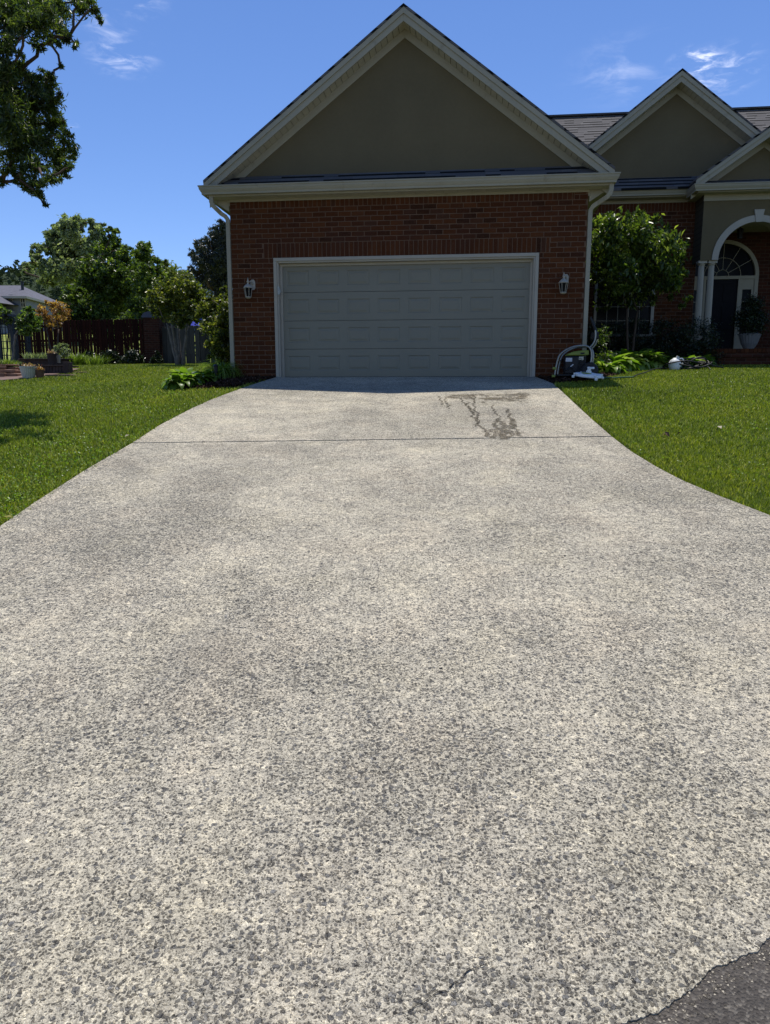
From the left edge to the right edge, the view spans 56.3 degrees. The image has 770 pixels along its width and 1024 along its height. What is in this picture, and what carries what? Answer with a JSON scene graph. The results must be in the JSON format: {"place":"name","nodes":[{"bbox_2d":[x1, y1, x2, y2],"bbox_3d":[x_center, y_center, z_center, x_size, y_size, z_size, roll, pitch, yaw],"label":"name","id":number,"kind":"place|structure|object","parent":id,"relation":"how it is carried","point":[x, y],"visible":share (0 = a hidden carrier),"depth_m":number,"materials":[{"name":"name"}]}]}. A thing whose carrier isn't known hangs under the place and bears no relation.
{"place":"outdoors","nodes":[
{"label":"outdoors","id":0,"kind":"place"},
{"bbox_2d":[0,269,202,321],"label":"hill","id":1,"kind":"structure","parent":0,"point":[35,289],"depth_m":421.81,"materials":[{"name":"green plant"}]},
{"bbox_2d":[0,260,212,321],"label":"hill forest","id":2,"kind":"object","parent":1,"relation":"on","point":[15,271],"visible":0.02,"depth_m":422.05,"materials":[{"name":"green plant"}]},
{"bbox_2d":[2,333,210,360],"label":"field","id":3,"kind":"structure","parent":0,"point":[4,339],"depth_m":42.46,"materials":[{"name":"green plant"}]},
{"bbox_2d":[0,281,64,333],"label":"neighbour house","id":4,"kind":"structure","parent":3,"relation":"on","point":[15,299],"depth_m":60.50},
{"bbox_2d":[20,298,25,307],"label":"window","id":5,"kind":"structure","parent":4,"relation":"in","point":[22,300],"depth_m":59.89,"materials":[{"name":"white paint"}]},
{"bbox_2d":[20,212,106,338],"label":"silver maple","id":6,"kind":"object","parent":3,"relation":"on","point":[66,245],"visible":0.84,"depth_m":44.31,"materials":[{"name":"green plant"}]},
{"bbox_2d":[56,226,157,349],"bbox_3d":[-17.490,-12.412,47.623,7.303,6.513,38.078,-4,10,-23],"label":"shade tree","id":7,"kind":"object","parent":3,"relation":"on","point":[104,290],"visible":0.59,"depth_m":32.22,"materials":[{"name":"green plant"}]},
{"bbox_2d":[130,241,168,297],"bbox_3d":[-12.175,-10.937,36.749,2.044,5.816,2.913,0,9,0],"label":"shade tree","id":8,"kind":"object","parent":3,"relation":"on","point":[143,251],"visible":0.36,"depth_m":36.34,"materials":[{"name":"green plant"}]},
{"bbox_2d":[160,259,203,308],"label":"willow","id":9,"kind":"object","parent":3,"relation":"on","point":[172,271],"visible":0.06,"depth_m":61.32,"materials":[{"name":"green plant"}]},
{"bbox_2d":[186,219,231,298],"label":"cedar tree","id":10,"kind":"object","parent":3,"relation":"on","point":[210,274],"visible":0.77,"depth_m":40.95,"materials":[{"name":"green plant"}]},
{"bbox_2d":[134,377,610,442],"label":"driveway","id":11,"kind":"structure","parent":0,"point":[331,408],"depth_m":9.42,"materials":[{"name":"concrete"}]},
{"bbox_2d":[439,395,520,438],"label":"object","id":12,"kind":"object","parent":11,"relation":"on","point":[504,432],"visible":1,"depth_m":8.47,"materials":[{"name":"liquid"}]},
{"bbox_2d":[448,393,527,401],"bbox_3d":[1.576,-1.680,10.539,1.528,0.195,1.370,0,9,0],"label":"wet splash","id":13,"kind":"object","parent":11,"relation":"on","point":[486,398],"visible":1,"depth_m":10.63,"materials":[{"name":"liquid"}]},
{"bbox_2d":[0,363,769,525],"bbox_3d":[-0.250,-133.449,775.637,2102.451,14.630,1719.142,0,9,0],"label":"ground","id":14,"kind":"structure","parent":0,"point":[210,399],"depth_m":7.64,"materials":[{"name":"green plant"}]},
{"bbox_2d":[0,314,31,364],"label":"arbor","id":15,"kind":"object","parent":14,"relation":"on","point":[12,330],"visible":0.56,"depth_m":24.40,"materials":[{"name":"blue paint"}]},
{"bbox_2d":[0,304,12,359],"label":"climbing vine","id":16,"kind":"object","parent":15,"relation":"attached to","point":[5,311],"visible":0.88,"depth_m":24.18,"materials":[{"name":"green plant"}]},
{"bbox_2d":[11,306,42,366],"bbox_3d":[-11.988,-5.786,23.984,1.140,2.143,1.092,0,9,0],"label":"wisteria","id":17,"kind":"object","parent":14,"relation":"on","point":[29,323],"visible":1,"depth_m":23.75,"materials":[{"name":"green plant"}]},
{"bbox_2d":[0,368,79,380],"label":"patio","id":18,"kind":"structure","parent":14,"relation":"on","point":[6,378],"depth_m":19.32,"materials":[{"name":"beige concrete"}]},
{"bbox_2d":[0,364,20,376],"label":"stacked stone wall","id":19,"kind":"structure","parent":18,"relation":"on","point":[15,371],"depth_m":19.77,"materials":[{"name":"stone"}]},
{"bbox_2d":[0,358,24,364],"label":"thyme mound","id":20,"kind":"object","parent":19,"relation":"on","point":[8,361],"visible":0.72,"depth_m":20.03,"materials":[{"name":"green plant"}]},
{"bbox_2d":[19,363,41,378],"bbox_3d":[-9.509,-3.779,19.246,0.620,0.434,0.606,-3,10,-20],"label":"flower pot","id":21,"kind":"object","parent":18,"relation":"on","point":[27,370],"visible":0.91,"depth_m":19.12,"materials":[{"name":"beige ceramic"}]},
{"bbox_2d":[17,359,77,373],"bbox_3d":[-9.987,-4.187,21.064,1.963,0.634,1.230,0,9,0],"label":"timber planter","id":22,"kind":"object","parent":18,"relation":"on","point":[64,366],"visible":0.45,"depth_m":20.59,"materials":[{"name":"brown wood"}]},
{"bbox_2d":[20,352,56,358],"bbox_3d":[-10.403,-4.704,21.601,1.144,0.241,0.339,0,9,0],"label":"sedum row","id":23,"kind":"object","parent":22,"relation":"on","point":[32,356],"visible":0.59,"depth_m":21.59,"materials":[{"name":"green plant"}]},
{"bbox_2d":[46,349,56,364],"bbox_3d":[-9.610,-4.474,20.753,0.282,0.454,0.306,-4,10,-25],"label":"flower pot","id":24,"kind":"object","parent":22,"relation":"on","point":[52,356],"visible":0.98,"depth_m":20.68,"materials":[{"name":"grey ceramic"}]},
{"bbox_2d":[53,342,71,358],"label":"potted shrub","id":25,"kind":"object","parent":22,"relation":"on","point":[63,351],"visible":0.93,"depth_m":21.72,"materials":[{"name":"green plant"}]},
{"bbox_2d":[35,367,44,377],"bbox_3d":[-9.288,-3.757,19.333,0.271,0.324,0.288,5,11,28],"label":"flower pot","id":26,"kind":"object","parent":14,"relation":"on","point":[39,373],"visible":0.92,"depth_m":19.27,"materials":[{"name":"ceramic"}]},
{"bbox_2d":[0,0,103,207],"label":"willow oak","id":27,"kind":"object","parent":14,"relation":"on","point":[27,136],"visible":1,"depth_m":9.13,"materials":[{"name":"green plant"}]},
{"bbox_2d":[35,299,72,354],"bbox_3d":[-12.478,-6.723,27.049,1.413,2.674,2.082,-4,10,-25],"label":"japanese maple","id":28,"kind":"object","parent":14,"relation":"on","point":[47,317],"visible":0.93,"depth_m":26.64,"materials":[{"name":"orange plant"}]},
{"bbox_2d":[45,372,86,376],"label":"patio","id":29,"kind":"structure","parent":14,"relation":"on","point":[54,375],"depth_m":19.75,"materials":[{"name":"grey concrete"}]},
{"bbox_2d":[60,351,95,364],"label":"grass clump","id":30,"kind":"object","parent":14,"relation":"on","point":[76,361],"visible":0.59,"depth_m":25.59,"materials":[{"name":"green plant"}]},
{"bbox_2d":[17,319,144,363],"bbox_3d":[-12.738,-6.948,30.082,6.341,2.154,0.172,2,10,14],"label":"picket fence","id":31,"kind":"object","parent":14,"relation":"on","point":[121,330],"visible":0.47,"depth_m":29.80,"materials":[{"name":"brown wood"}]},
{"bbox_2d":[83,350,98,358],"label":"dark shrub","id":32,"kind":"object","parent":14,"relation":"on","point":[90,352],"visible":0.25,"depth_m":27.64,"materials":[{"name":"green plant"}]},
{"bbox_2d":[74,354,110,364],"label":"grass clump","id":33,"kind":"object","parent":14,"relation":"on","point":[96,360],"visible":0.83,"depth_m":25.69,"materials":[{"name":"green plant"}]},
{"bbox_2d":[99,349,120,363],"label":"dark shrub","id":34,"kind":"object","parent":14,"relation":"on","point":[113,355],"visible":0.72,"depth_m":27.68,"materials":[{"name":"green plant"}]},
{"bbox_2d":[48,286,203,325],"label":"woods","id":35,"kind":"object","parent":14,"relation":"on","point":[57,291],"depth_m":182.36,"materials":[{"name":"green plant"}]},
{"bbox_2d":[118,346,144,363],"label":"dark shrub","id":36,"kind":"object","parent":14,"relation":"on","point":[132,356],"visible":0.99,"depth_m":27.59,"materials":[{"name":"green plant"}]},
{"bbox_2d":[141,311,163,363],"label":"brick pillar","id":37,"kind":"structure","parent":14,"relation":"on","point":[152,328],"depth_m":28.74,"materials":[{"name":"brown brick"}]},
{"bbox_2d":[149,350,163,363],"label":"dark shrub","id":38,"kind":"object","parent":14,"relation":"on","point":[156,359],"visible":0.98,"depth_m":27.49,"materials":[{"name":"green plant"}]},
{"bbox_2d":[144,270,209,364],"bbox_3d":[-7.084,-6.516,24.526,2.994,3.256,1.993,3,10,19],"label":"crape myrtle","id":39,"kind":"object","parent":14,"relation":"on","point":[166,309],"visible":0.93,"depth_m":24.09,"materials":[{"name":"green plant"}]},
{"bbox_2d":[163,316,190,337],"bbox_3d":[-8.621,-6.958,29.717,1.593,2.277,0.171,6,11,32],"label":"picket fence","id":40,"kind":"object","parent":14,"relation":"on","point":[164,324],"visible":0.03,"depth_m":29.65,"materials":[{"name":"wood"}]},
{"bbox_2d":[162,325,229,363],"bbox_3d":[-7.185,-6.330,27.895,4.157,1.847,0.172,6,11,32],"label":"picket fence","id":41,"kind":"object","parent":14,"relation":"on","point":[195,344],"visible":0.33,"depth_m":28.03,"materials":[{"name":"wood"}]},
{"bbox_2d":[191,318,201,335],"bbox_3d":[-9.768,-9.102,37.011,1.300,1.921,1.000,0,9,0],"label":"garden canopy","id":42,"kind":"object","parent":14,"relation":"on","point":[193,323],"visible":0.13,"depth_m":36.68,"materials":[{"name":"blue fabric"}]},
{"bbox_2d":[194,285,234,367],"bbox_3d":[-3.654,-4.027,16.135,1.044,2.141,1.794,-4,10,-23],"label":"crape myrtle","id":43,"kind":"object","parent":14,"relation":"on","point":[214,314],"visible":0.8,"depth_m":15.79,"materials":[{"name":"green plant"}]},
{"bbox_2d":[197,3,769,377],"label":"brick house","id":44,"kind":"structure","parent":14,"relation":"on","point":[403,190],"depth_m":13.15,"materials":[{"name":"brick"}]},
{"bbox_2d":[283,262,529,376],"bbox_3d":[0.357,-3.570,13.416,4.590,2.125,0.085,1,9,6],"label":"garage door","id":45,"kind":"structure","parent":44,"relation":"in","point":[462,319],"depth_m":13.38,"materials":[{"name":"paint"}]},
{"bbox_2d":[593,261,654,336],"bbox_3d":[5.974,-5.312,17.956,1.540,1.820,0.140,1,9,6],"label":"window","id":46,"kind":"structure","parent":44,"relation":"in","point":[616,313],"depth_m":18.05,"materials":[{"name":"white paint"}]},
{"bbox_2d":[703,279,737,348],"bbox_3d":[8.784,-5.140,18.908,0.800,1.870,0.062,1,9,6],"label":"front door","id":47,"kind":"structure","parent":44,"relation":"in","point":[724,298],"depth_m":18.84,"materials":[{"name":"black paint"}]},
{"bbox_2d":[729,292,769,348],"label":"potted plant","id":48,"kind":"object","parent":44,"relation":"on","point":[753,313],"visible":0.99,"depth_m":17.75,"materials":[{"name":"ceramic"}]},
{"bbox_2d":[572,367,603,380],"bbox_3d":[3.492,-2.373,12.354,0.474,0.242,0.477,6,11,34],"label":"surface cleaner","id":49,"kind":"object","parent":14,"relation":"on","point":[588,373],"visible":1,"depth_m":12.23,"materials":[{"name":"white plastic"}]},
{"bbox_2d":[594,376,633,378],"bbox_3d":[4.009,-2.351,12.563,0.718,0.042,0.079,-1,9,-4],"label":"garden hose","id":50,"kind":"object","parent":14,"relation":"on","point":[619,377],"visible":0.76,"depth_m":12.56,"materials":[{"name":"rubber"}]},
{"bbox_2d":[536,366,711,383],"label":"bark mulch","id":51,"kind":"object","parent":14,"relation":"on","point":[556,379],"visible":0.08,"depth_m":12.76,"materials":[{"name":"brown wood"}]},
{"bbox_2d":[552,317,598,377],"bbox_3d":[3.369,-2.893,12.724,0.818,1.054,0.540,1,9,8],"label":"pressure washer","id":52,"kind":"object","parent":51,"relation":"on","point":[574,361],"visible":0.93,"depth_m":12.60,"materials":[{"name":"metal"}]},
{"bbox_2d":[594,324,615,365],"bbox_3d":[4.301,-3.176,14.255,0.448,1.157,0.706,5,11,30],"label":"nandina bush","id":53,"kind":"object","parent":51,"relation":"on","point":[601,340],"visible":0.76,"depth_m":14.20,"materials":[{"name":"green plant"}]},
{"bbox_2d":[593,358,627,374],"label":"hosta","id":54,"kind":"object","parent":51,"relation":"on","point":[609,367],"visible":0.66,"depth_m":13.82,"materials":[{"name":"green plant"}]},
{"bbox_2d":[595,351,641,371],"bbox_3d":[4.778,-3.018,14.868,1.028,0.644,1.043,0,9,0],"label":"hosta","id":55,"kind":"object","parent":51,"relation":"on","point":[630,364],"visible":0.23,"depth_m":14.65,"materials":[{"name":"green plant"}]},
{"bbox_2d":[616,349,650,370],"bbox_3d":[5.176,-3.134,15.306,1.103,0.641,0.998,0,9,0],"label":"hosta","id":56,"kind":"object","parent":51,"relation":"on","point":[645,365],"visible":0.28,"depth_m":15.06,"materials":[{"name":"green plant"}]},
{"bbox_2d":[617,348,654,353],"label":"hosta","id":57,"kind":"object","parent":51,"relation":"on","point":[646,349],"visible":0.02,"depth_m":16.21,"materials":[{"name":"green plant"}]},
{"bbox_2d":[585,205,692,350],"bbox_3d":[5.669,-5.013,16.285,2.732,3.652,2.136,0,9,0],"label":"weeping tree","id":58,"kind":"object","parent":51,"relation":"on","point":[636,254],"visible":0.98,"depth_m":15.81,"materials":[{"name":"green plant"}]},
{"bbox_2d":[630,350,666,369],"bbox_3d":[5.563,-3.195,15.588,1.020,0.631,0.997,0,9,0],"label":"hosta","id":59,"kind":"object","parent":51,"relation":"on","point":[651,358],"visible":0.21,"depth_m":15.24,"materials":[{"name":"green plant"}]},
{"bbox_2d":[582,315,725,364],"bbox_3d":[6.281,-3.973,17.405,3.728,1.546,1.308,1,9,7],"label":"hedge","id":60,"kind":"object","parent":51,"relation":"on","point":[682,336],"visible":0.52,"depth_m":17.14,"materials":[{"name":"green plant"}]},
{"bbox_2d":[648,355,668,369],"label":"hosta","id":61,"kind":"object","parent":51,"relation":"on","point":[659,361],"visible":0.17,"depth_m":15.31,"materials":[{"name":"green plant"}]},
{"bbox_2d":[659,348,690,366],"bbox_3d":[6.516,-3.433,16.341,1.018,0.579,0.942,0,9,0],"label":"fern","id":62,"kind":"object","parent":51,"relation":"on","point":[669,354],"visible":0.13,"depth_m":16.18,"materials":[{"name":"green plant"}]},
{"bbox_2d":[672,355,704,368],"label":"hosta","id":63,"kind":"object","parent":51,"relation":"on","point":[693,363],"visible":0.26,"depth_m":15.46,"materials":[{"name":"green plant"}]},
{"bbox_2d":[687,354,716,367],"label":"hosta","id":64,"kind":"object","parent":51,"relation":"on","point":[707,357],"visible":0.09,"depth_m":15.87,"materials":[{"name":"green plant"}]},
{"bbox_2d":[687,349,724,364],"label":"fern","id":65,"kind":"object","parent":51,"relation":"on","point":[713,358],"visible":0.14,"depth_m":16.58,"materials":[{"name":"green plant"}]},
{"bbox_2d":[634,367,668,376],"bbox_3d":[5.102,-2.717,13.943,0.195,0.252,3.018,6,11,32],"label":"pressure hose","id":66,"kind":"object","parent":14,"relation":"on","point":[649,370],"visible":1,"depth_m":13.97,"materials":[{"name":"black plastic"}]},
{"bbox_2d":[668,356,683,369],"bbox_3d":[6.096,-3.131,15.118,0.260,0.310,0.260,-5,10,-26],"label":"plastic jug","id":67,"kind":"object","parent":14,"relation":"on","point":[675,365],"visible":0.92,"depth_m":15.03,"materials":[{"name":"white plastic"}]},
{"bbox_2d":[662,357,723,369],"bbox_3d":[6.468,-3.104,15.152,1.236,0.324,0.447,0,9,0],"label":"coiled hose","id":68,"kind":"object","parent":14,"relation":"on","point":[700,363],"visible":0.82,"depth_m":15.01,"materials":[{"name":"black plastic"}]},
{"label":"flower bed","id":69,"kind":"structure","parent":14,"relation":"on","visible":0},
{"bbox_2d":[161,373,195,389],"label":"hosta","id":70,"kind":"object","parent":69,"relation":"on","point":[175,381],"visible":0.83,"depth_m":12.12,"materials":[{"name":"green plant"}]},
{"bbox_2d":[167,367,192,376],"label":"hosta","id":71,"kind":"object","parent":69,"relation":"on","point":[181,370],"visible":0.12,"depth_m":13.12,"materials":[{"name":"green plant"}]},
{"bbox_2d":[181,371,204,388],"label":"hosta","id":72,"kind":"object","parent":69,"relation":"on","point":[197,380],"visible":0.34,"depth_m":12.34,"materials":[{"name":"green plant"}]},
{"bbox_2d":[183,370,213,381],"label":"hosta","id":73,"kind":"object","parent":69,"relation":"on","point":[202,376],"visible":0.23,"depth_m":12.76,"materials":[{"name":"green plant"}]},
{"bbox_2d":[197,371,217,381],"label":"hosta","id":74,"kind":"object","parent":69,"relation":"on","point":[214,378],"visible":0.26,"depth_m":12.88,"materials":[{"name":"green plant"}]},
{"bbox_2d":[202,369,223,378],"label":"hosta","id":75,"kind":"object","parent":69,"relation":"on","point":[206,370],"visible":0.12,"depth_m":13.28,"materials":[{"name":"green plant"}]},
{"bbox_2d":[213,364,217,377],"bbox_3d":[-3.069,-2.527,13.054,0.110,0.315,0.107,0,9,0],"label":"path light","id":76,"kind":"object","parent":69,"relation":"on","point":[215,368],"visible":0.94,"depth_m":13.02,"materials":[{"name":"black plastic"}]},
{"bbox_2d":[195,357,243,379],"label":"ornamental grass","id":77,"kind":"object","parent":69,"relation":"on","point":[225,371],"depth_m":13.42,"materials":[{"name":"green plant"}]},
{"bbox_2d":[168,375,274,388],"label":"bark mulch","id":78,"kind":"object","parent":69,"relation":"on","point":[234,381],"visible":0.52,"depth_m":12.78,"materials":[{"name":"brown wood"}]},
{"bbox_2d":[0,437,769,1023],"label":"driveway","id":79,"kind":"structure","parent":0,"point":[264,759],"depth_m":2.54,"materials":[{"name":"concrete"}]},
{"bbox_2d":[384,959,495,1018],"bbox_3d":[0.133,1.066,1.612,0.308,0.019,0.015,-6,11,-30],"label":"driveway crack","id":80,"kind":"object","parent":79,"relation":"on","point":[443,990],"visible":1,"depth_m":1.60,"materials":[{"name":"grey concrete"}]},
{"bbox_2d":[0,0,769,289],"label":"sky","id":81,"kind":"structure","parent":0,"point":[161,93],"materials":[{"name":"blue"}]},
{"bbox_2d":[627,938,769,1023],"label":"road","id":82,"kind":"structure","parent":0,"point":[747,1001],"depth_m":1.59,"materials":[{"name":"grey asphalt"}]},
{"bbox_2d":[629,934,769,1023],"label":"grit","id":83,"kind":"object","parent":82,"relation":"on","point":[718,986],"visible":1,"depth_m":1.61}
]}

